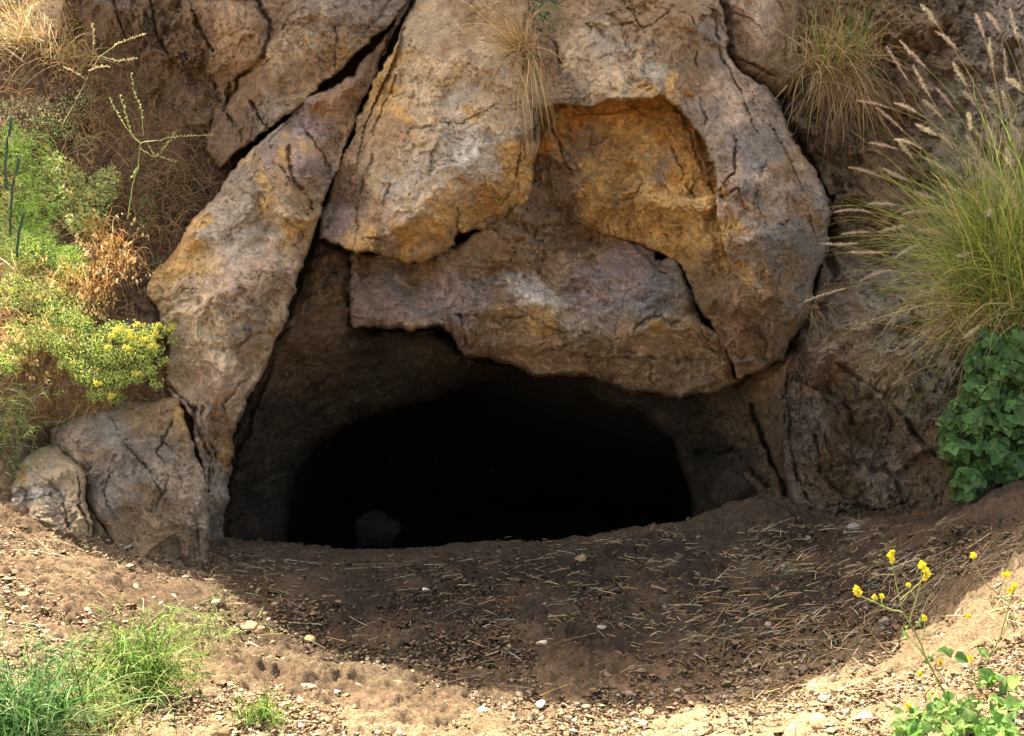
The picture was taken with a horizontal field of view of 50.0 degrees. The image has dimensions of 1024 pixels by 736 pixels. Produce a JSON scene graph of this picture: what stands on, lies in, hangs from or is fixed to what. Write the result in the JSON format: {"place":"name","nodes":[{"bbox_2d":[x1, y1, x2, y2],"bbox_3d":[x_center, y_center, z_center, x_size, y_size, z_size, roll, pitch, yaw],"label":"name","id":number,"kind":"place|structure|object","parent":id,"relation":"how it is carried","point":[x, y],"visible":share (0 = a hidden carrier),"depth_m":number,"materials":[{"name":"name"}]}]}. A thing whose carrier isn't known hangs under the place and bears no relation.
{"place":"outdoors","nodes":[
{"label":"outdoors","id":0,"kind":"place"},
{"bbox_2d":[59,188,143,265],"bbox_3d":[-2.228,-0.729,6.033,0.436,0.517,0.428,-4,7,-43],"label":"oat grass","id":1,"kind":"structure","parent":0,"point":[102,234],"depth_m":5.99,"materials":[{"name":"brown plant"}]},
{"bbox_2d":[0,0,250,505],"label":"hillside","id":2,"kind":"structure","parent":0,"point":[148,306],"depth_m":6.44,"materials":[{"name":"soil"}]},
{"bbox_2d":[0,369,64,485],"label":"needle sprig","id":3,"kind":"object","parent":2,"relation":"on","point":[18,418],"visible":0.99,"depth_m":5.24,"materials":[{"name":"green plant"}]},
{"bbox_2d":[0,239,65,302],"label":"straw tuft","id":4,"kind":"object","parent":2,"relation":"on","point":[36,270],"visible":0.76,"depth_m":5.79,"materials":[{"name":"beige plant"}]},
{"bbox_2d":[0,269,73,349],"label":"straw tuft","id":5,"kind":"object","parent":2,"relation":"on","point":[19,306],"visible":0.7,"depth_m":5.63,"materials":[{"name":"plant"}]},
{"bbox_2d":[0,291,74,397],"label":"straw tuft","id":6,"kind":"object","parent":2,"relation":"on","point":[19,336],"visible":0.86,"depth_m":5.41,"materials":[{"name":"beige plant"}]},
{"bbox_2d":[0,0,84,90],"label":"blond grass","id":7,"kind":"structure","parent":2,"relation":"on","point":[23,25],"depth_m":6.95,"materials":[{"name":"beige plant"}]},
{"bbox_2d":[4,305,85,385],"bbox_3d":[-2.347,-0.115,5.508,0.501,0.403,0.448,0,5,0],"label":"straw tuft","id":8,"kind":"object","parent":2,"relation":"on","point":[34,356],"visible":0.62,"depth_m":5.43,"materials":[{"name":"plant"}]},
{"bbox_2d":[0,115,92,276],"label":"fennel","id":9,"kind":"object","parent":2,"relation":"on","point":[18,215],"visible":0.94,"depth_m":6.06,"materials":[{"name":"green plant"}]},
{"bbox_2d":[0,84,94,148],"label":"shaded herb","id":10,"kind":"object","parent":2,"relation":"on","point":[53,122],"visible":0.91,"depth_m":6.60,"materials":[{"name":"plant"}]},
{"bbox_2d":[0,229,95,376],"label":"sage herb","id":11,"kind":"object","parent":2,"relation":"on","point":[7,369],"visible":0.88,"depth_m":5.64,"materials":[{"name":"plant"}]},
{"bbox_2d":[19,150,123,308],"bbox_3d":[-2.471,-0.792,6.082,0.510,0.915,0.972,0,5,0],"label":"leafy herb","id":12,"kind":"object","parent":2,"relation":"on","point":[58,171],"visible":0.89,"depth_m":6.17,"materials":[{"name":"green plant"}]},
{"bbox_2d":[15,0,134,99],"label":"blond grass","id":13,"kind":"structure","parent":2,"relation":"on","point":[87,50],"depth_m":6.85,"materials":[{"name":"beige plant"}]},
{"bbox_2d":[22,247,137,329],"bbox_3d":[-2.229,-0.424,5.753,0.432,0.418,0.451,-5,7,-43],"label":"oat grass","id":14,"kind":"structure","parent":2,"relation":"on","point":[81,293],"depth_m":5.70,"materials":[{"name":"brown plant"}]},
{"bbox_2d":[26,38,141,107],"bbox_3d":[-2.601,-1.796,6.795,0.797,0.531,0.562,0,5,0],"label":"dry brush","id":15,"kind":"object","parent":2,"relation":"on","point":[80,73],"visible":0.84,"depth_m":6.76,"materials":[{"name":"brown plant"}]},
{"bbox_2d":[63,23,146,123],"bbox_3d":[-2.166,-1.564,5.838,0.464,0.525,0.066,0,5,0],"label":"dry weed","id":16,"kind":"object","parent":2,"relation":"on","point":[102,66],"visible":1,"depth_m":5.83,"materials":[{"name":"beige plant"}]},
{"bbox_2d":[58,208,153,304],"bbox_3d":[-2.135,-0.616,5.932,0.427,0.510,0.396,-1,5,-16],"label":"oat grass","id":17,"kind":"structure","parent":2,"relation":"on","point":[125,249],"depth_m":5.93,"materials":[{"name":"plant"}]},
{"bbox_2d":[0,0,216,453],"bbox_3d":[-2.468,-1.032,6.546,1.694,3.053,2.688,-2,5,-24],"label":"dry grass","id":18,"kind":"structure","parent":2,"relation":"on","point":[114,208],"depth_m":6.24,"materials":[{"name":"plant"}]},
{"bbox_2d":[56,74,161,143],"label":"dry brush","id":19,"kind":"object","parent":2,"relation":"on","point":[112,108],"visible":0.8,"depth_m":6.62,"materials":[{"name":"brown plant"}]},
{"bbox_2d":[43,309,179,406],"bbox_3d":[-2.012,-0.057,5.551,0.658,0.485,0.545,-2,5,-19],"label":"flowering bush","id":20,"kind":"object","parent":2,"relation":"on","point":[125,378],"visible":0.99,"depth_m":5.47,"materials":[{"name":"plant"}]},
{"bbox_2d":[91,46,178,131],"bbox_3d":[-2.329,-1.685,6.700,0.568,0.547,0.477,-2,5,-20],"label":"dry brush","id":21,"kind":"object","parent":2,"relation":"on","point":[129,85],"visible":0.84,"depth_m":6.69,"materials":[{"name":"brown plant"}]},
{"bbox_2d":[79,95,211,178],"bbox_3d":[-2.145,-1.287,6.451,0.844,0.661,0.553,2,5,23],"label":"dry brush","id":22,"kind":"object","parent":2,"relation":"on","point":[155,142],"visible":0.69,"depth_m":6.46,"materials":[{"name":"brown plant"}]},
{"bbox_2d":[77,125,214,217],"bbox_3d":[-2.174,-1.035,6.266,0.823,0.691,0.466,1,5,6],"label":"dry brush","id":23,"kind":"object","parent":2,"relation":"on","point":[131,181],"visible":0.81,"depth_m":6.28,"materials":[{"name":"brown plant"}]},
{"bbox_2d":[76,0,216,134],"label":"rock outcrop","id":24,"kind":"object","parent":2,"relation":"on","point":[169,43],"visible":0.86,"depth_m":6.72,"materials":[{"name":"brown stone"}]},
{"bbox_2d":[116,109,179,270],"bbox_3d":[-2.088,-1.051,6.375,0.338,1.018,1.054,-2,5,-23],"label":"sparse weed","id":25,"kind":"object","parent":2,"relation":"on","point":[147,209],"visible":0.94,"depth_m":6.16,"materials":[{"name":"brown plant"}]},
{"bbox_2d":[101,168,210,261],"bbox_3d":[-1.979,-0.793,6.141,0.658,0.641,0.571,-4,6,-38],"label":"dry brush","id":26,"kind":"object","parent":2,"relation":"on","point":[174,225],"visible":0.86,"depth_m":6.12,"materials":[{"name":"brown plant"}]},
{"bbox_2d":[108,72,213,218],"bbox_3d":[-1.852,-1.177,5.811,0.564,0.765,0.057,0,5,0],"label":"wild mustard","id":27,"kind":"object","parent":2,"relation":"on","point":[136,169],"visible":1,"depth_m":5.82,"materials":[{"name":"plant"}]},
{"bbox_2d":[125,79,216,164],"bbox_3d":[-1.958,-1.376,6.530,0.556,0.622,0.575,2,5,26],"label":"dry brush","id":28,"kind":"object","parent":2,"relation":"on","point":[181,132],"visible":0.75,"depth_m":6.51,"materials":[{"name":"brown plant"}]},
{"bbox_2d":[117,134,231,226],"bbox_3d":[-2.002,-1.023,6.300,0.808,0.676,0.587,0,5,0],"label":"dry brush","id":29,"kind":"object","parent":2,"relation":"on","point":[193,194],"visible":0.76,"depth_m":6.31,"materials":[{"name":"brown plant"}]},
{"bbox_2d":[117,119,231,205],"bbox_3d":[-1.823,-1.172,6.434,0.823,0.663,0.589,-5,7,-44],"label":"dry brush","id":30,"kind":"object","parent":2,"relation":"on","point":[175,155],"visible":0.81,"depth_m":6.41,"materials":[{"name":"brown plant"}]},
{"bbox_2d":[142,151,223,215],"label":"dry brush","id":31,"kind":"object","parent":2,"relation":"on","point":[214,183],"visible":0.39,"depth_m":6.38,"materials":[{"name":"brown plant"}]},
{"bbox_2d":[0,478,1023,735],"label":"ground","id":32,"kind":"structure","parent":0,"point":[406,702],"depth_m":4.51,"materials":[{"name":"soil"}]},
{"bbox_2d":[9,445,92,547],"bbox_3d":[-2.392,0.845,5.669,0.507,0.924,2.028,-2,5,-26],"label":"boulder","id":33,"kind":"object","parent":32,"relation":"on","point":[52,494],"visible":0.45,"depth_m":5.15,"materials":[{"name":"beige stone"}]},
{"bbox_2d":[0,599,192,735],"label":"green clump","id":34,"kind":"object","parent":32,"relation":"on","point":[18,715],"visible":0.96,"depth_m":2.90,"materials":[{"name":"green plant"}]},
{"bbox_2d":[6,629,207,735],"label":"green clump","id":35,"kind":"object","parent":32,"relation":"on","point":[115,701],"visible":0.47,"depth_m":3.05,"materials":[{"name":"green plant"}]},
{"bbox_2d":[33,591,223,718],"bbox_3d":[-1.187,0.990,3.436,0.598,0.546,0.652,-2,5,-26],"label":"green clump","id":36,"kind":"object","parent":32,"relation":"on","point":[151,668],"visible":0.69,"depth_m":3.40,"materials":[{"name":"green plant"}]},
{"bbox_2d":[49,397,209,570],"bbox_3d":[-2.111,0.754,6.114,0.913,1.267,2.102,-2,5,-25],"label":"boulder","id":37,"kind":"object","parent":32,"relation":"on","point":[147,489],"visible":0.59,"depth_m":5.39,"materials":[{"name":"brown stone"}]},
{"bbox_2d":[90,585,276,657],"bbox_3d":[-1.247,0.980,3.992,0.738,0.303,0.601,0,5,0],"label":"green clump","id":38,"kind":"object","parent":32,"relation":"on","point":[204,627],"visible":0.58,"depth_m":4.05,"materials":[{"name":"plant"}]},
{"bbox_2d":[211,599,219,605],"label":"stone","id":39,"kind":"object","parent":32,"relation":"on","point":[213,602],"visible":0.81,"depth_m":4.71,"materials":[{"name":"white stone"}]},
{"bbox_2d":[208,564,232,584],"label":"dry tuft","id":40,"kind":"object","parent":32,"relation":"on","point":[219,575],"visible":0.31,"depth_m":5.09,"materials":[{"name":"beige plant"}]},
{"bbox_2d":[207,587,247,617],"bbox_3d":[-1.199,0.993,4.650,0.248,0.150,0.058,3,6,36],"label":"grass sprout","id":41,"kind":"object","parent":32,"relation":"on","point":[225,599],"depth_m":4.65,"materials":[{"name":"green plant"}]},
{"bbox_2d":[240,620,256,630],"bbox_3d":[-1.083,1.064,4.516,0.070,0.034,0.082,0,5,0],"label":"stone","id":42,"kind":"object","parent":32,"relation":"on","point":[249,624],"visible":0.84,"depth_m":4.50,"materials":[{"name":"beige stone"}]},
{"bbox_2d":[217,665,310,733],"bbox_3d":[-0.786,1.045,3.384,0.278,0.247,0.291,-4,6,-41],"label":"grass tuft","id":43,"kind":"object","parent":32,"relation":"on","point":[265,711],"visible":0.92,"depth_m":3.37,"materials":[{"name":"green plant"}]},
{"bbox_2d":[146,0,410,540],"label":"rock slab","id":44,"kind":"object","parent":32,"relation":"on","point":[221,290],"visible":0.9,"depth_m":5.85,"materials":[{"name":"brown stone"}]},
{"bbox_2d":[277,590,300,605],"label":"dry tuft","id":45,"kind":"object","parent":32,"relation":"on","point":[285,597],"visible":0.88,"depth_m":5.01,"materials":[{"name":"brown plant"}]},
{"bbox_2d":[301,683,316,689],"bbox_3d":[-0.708,1.111,3.817,0.046,0.034,0.053,4,6,42],"label":"stone","id":46,"kind":"object","parent":32,"relation":"on","point":[310,686],"visible":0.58,"depth_m":3.81,"materials":[{"name":"beige stone"}]},
{"bbox_2d":[305,635,314,642],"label":"stone","id":47,"kind":"object","parent":32,"relation":"on","point":[311,637],"visible":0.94,"depth_m":4.51,"materials":[{"name":"beige stone"}]},
{"bbox_2d":[355,510,400,549],"bbox_3d":[-0.995,1.218,8.133,0.345,0.325,0.383,0,5,0],"label":"boulder","id":48,"kind":"object","parent":32,"relation":"on","point":[376,529],"visible":0.96,"depth_m":8.02,"materials":[{"name":"grey stone"}]},
{"bbox_2d":[477,707,489,712],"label":"stone","id":49,"kind":"object","parent":32,"relation":"on","point":[479,709],"visible":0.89,"depth_m":3.79,"materials":[{"name":"grey stone"}]},
{"bbox_2d":[0,511,1023,735],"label":"straw litter","id":50,"kind":"object","parent":32,"relation":"on","point":[859,601],"visible":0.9,"depth_m":4.39,"materials":[{"name":"beige plant"}]},
{"bbox_2d":[536,700,545,708],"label":"stone","id":51,"kind":"object","parent":32,"relation":"on","point":[540,704],"visible":1,"depth_m":3.86,"materials":[{"name":"grey stone"}]},
{"bbox_2d":[536,640,546,644],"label":"stone","id":52,"kind":"object","parent":32,"relation":"on","point":[543,642],"visible":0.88,"depth_m":4.48,"materials":[{"name":"grey stone"}]},
{"bbox_2d":[575,554,585,562],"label":"stone","id":53,"kind":"object","parent":32,"relation":"on","point":[582,557],"visible":0.99,"depth_m":5.63,"materials":[{"name":"beige stone"}]},
{"bbox_2d":[597,625,606,628],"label":"stone","id":54,"kind":"object","parent":32,"relation":"on","point":[601,626],"visible":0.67,"depth_m":4.65,"materials":[{"name":"grey stone"}]},
{"bbox_2d":[626,691,633,696],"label":"stone","id":55,"kind":"object","parent":32,"relation":"on","point":[629,693],"visible":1,"depth_m":3.94,"materials":[{"name":"grey stone"}]},
{"bbox_2d":[642,709,653,717],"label":"stone","id":56,"kind":"object","parent":32,"relation":"on","point":[650,712],"visible":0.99,"depth_m":3.77,"materials":[{"name":"beige stone"}]},
{"bbox_2d":[655,525,685,538],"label":"dry tuft","id":57,"kind":"object","parent":32,"relation":"on","point":[671,533],"visible":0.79,"depth_m":5.76,"materials":[{"name":"brown plant"}]},
{"bbox_2d":[710,470,757,508],"bbox_3d":[1.379,0.797,6.714,0.388,0.290,0.437,35,4,-3],"label":"boulder","id":58,"kind":"object","parent":32,"relation":"on","point":[729,485],"visible":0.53,"depth_m":6.56,"materials":[{"name":"stone"}]},
{"bbox_2d":[785,724,797,730],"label":"stone","id":59,"kind":"object","parent":32,"relation":"on","point":[787,728],"visible":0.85,"depth_m":3.47,"materials":[{"name":"white stone"}]},
{"bbox_2d":[807,683,818,691],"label":"stone","id":60,"kind":"object","parent":32,"relation":"on","point":[810,686],"visible":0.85,"depth_m":3.76,"materials":[{"name":"beige stone"}]},
{"bbox_2d":[807,714,829,729],"bbox_3d":[0.974,1.123,3.473,0.073,0.044,0.071,0,5,0],"label":"stone","id":61,"kind":"object","parent":32,"relation":"on","point":[813,720],"visible":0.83,"depth_m":3.46,"materials":[{"name":"beige stone"}]},
{"bbox_2d":[818,695,830,701],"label":"stone","id":62,"kind":"object","parent":32,"relation":"on","point":[822,698],"visible":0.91,"depth_m":3.65,"materials":[{"name":"grey stone"}]},
{"bbox_2d":[846,523,859,530],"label":"stone","id":63,"kind":"object","parent":32,"relation":"on","point":[852,525],"visible":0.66,"depth_m":5.46,"materials":[{"name":"grey stone"}]},
{"bbox_2d":[841,516,871,532],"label":"dry tuft","id":64,"kind":"object","parent":32,"relation":"on","point":[860,523],"visible":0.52,"depth_m":5.50,"materials":[{"name":"beige plant"}]},
{"bbox_2d":[858,712,871,723],"bbox_3d":[1.102,1.094,3.424,0.045,0.027,0.066,1,5,16],"label":"stone","id":65,"kind":"object","parent":32,"relation":"on","point":[864,714],"visible":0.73,"depth_m":3.43,"materials":[{"name":"grey stone"}]},
{"bbox_2d":[878,616,888,624],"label":"stone","id":66,"kind":"object","parent":32,"relation":"on","point":[884,620],"visible":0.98,"depth_m":4.10,"materials":[{"name":"grey stone"}]},
{"bbox_2d":[905,629,912,636],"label":"stone","id":67,"kind":"object","parent":32,"relation":"on","point":[909,631],"visible":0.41,"depth_m":3.94,"materials":[{"name":"beige stone"}]},
{"bbox_2d":[853,550,1015,735],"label":"wild mustard","id":68,"kind":"object","parent":32,"relation":"on","point":[959,715],"visible":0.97,"depth_m":3.20,"materials":[{"name":"green plant"}]},
{"bbox_2d":[934,325,1023,503],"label":"leafy bush","id":69,"kind":"object","parent":32,"relation":"on","point":[982,449],"visible":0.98,"depth_m":4.86,"materials":[{"name":"green plant"}]},
{"bbox_2d":[936,552,1023,735],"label":"wild mustard","id":70,"kind":"object","parent":32,"relation":"on","point":[990,677],"visible":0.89,"depth_m":3.26,"materials":[{"name":"green plant"}]},
{"bbox_2d":[250,0,1023,549],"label":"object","id":71,"kind":"structure","parent":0,"point":[522,456],"depth_m":6.58,"materials":[{"name":"brown stone"}]},
{"bbox_2d":[180,0,406,167],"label":"rock wall","id":72,"kind":"structure","parent":71,"relation":"on","point":[269,65],"depth_m":6.38,"materials":[{"name":"brown stone"}]},
{"bbox_2d":[223,235,796,541],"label":"cave","id":73,"kind":"structure","parent":71,"relation":"in","point":[330,371],"depth_m":6.70},
{"bbox_2d":[523,0,832,379],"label":"rock arch","id":74,"kind":"object","parent":73,"relation":"on","point":[675,140],"visible":0.95,"depth_m":6.00,"materials":[{"name":"brown stone"}]},
{"bbox_2d":[519,0,564,34],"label":"leafy weed","id":75,"kind":"object","parent":74,"relation":"on","point":[555,4],"visible":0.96,"depth_m":6.05,"materials":[{"name":"plant"}]},
{"bbox_2d":[720,0,799,96],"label":"boulder","id":76,"kind":"object","parent":74,"relation":"on","point":[748,53],"visible":0.81,"depth_m":6.54,"materials":[{"name":"brown stone"}]},
{"bbox_2d":[792,300,843,341],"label":"root tuft","id":77,"kind":"object","parent":74,"relation":"hanging from","point":[813,317],"visible":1,"depth_m":5.86,"materials":[{"name":"brown plant"}]},
{"bbox_2d":[723,0,945,172],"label":"grass clump","id":78,"kind":"object","parent":74,"relation":"on","point":[845,65],"visible":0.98,"depth_m":6.11,"materials":[{"name":"plant"}]},
{"bbox_2d":[349,179,738,398],"bbox_3d":[0.219,-0.495,6.619,2.583,1.466,1.633,0,5,0],"label":"rock ledge","id":79,"kind":"object","parent":71,"relation":"on","point":[536,284],"visible":0.96,"depth_m":6.13,"materials":[{"name":"brown stone"}]},
{"bbox_2d":[317,0,540,264],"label":"rock block","id":80,"kind":"object","parent":79,"relation":"on","point":[433,163],"visible":0.95,"depth_m":5.98,"materials":[{"name":"brown stone"}]},
{"bbox_2d":[423,0,582,158],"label":"grass tuft","id":81,"kind":"object","parent":80,"relation":"on","point":[522,51],"visible":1,"depth_m":5.78,"materials":[{"name":"plant"}]},
{"bbox_2d":[793,497,822,508],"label":"dry tuft","id":82,"kind":"object","parent":71,"relation":"on","point":[806,502],"visible":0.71,"depth_m":6.04,"materials":[{"name":"plant"}]},
{"bbox_2d":[803,3,1023,445],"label":"fountain grass","id":83,"kind":"object","parent":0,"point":[993,268],"depth_m":4.85,"materials":[{"name":"green plant"}]}
]}

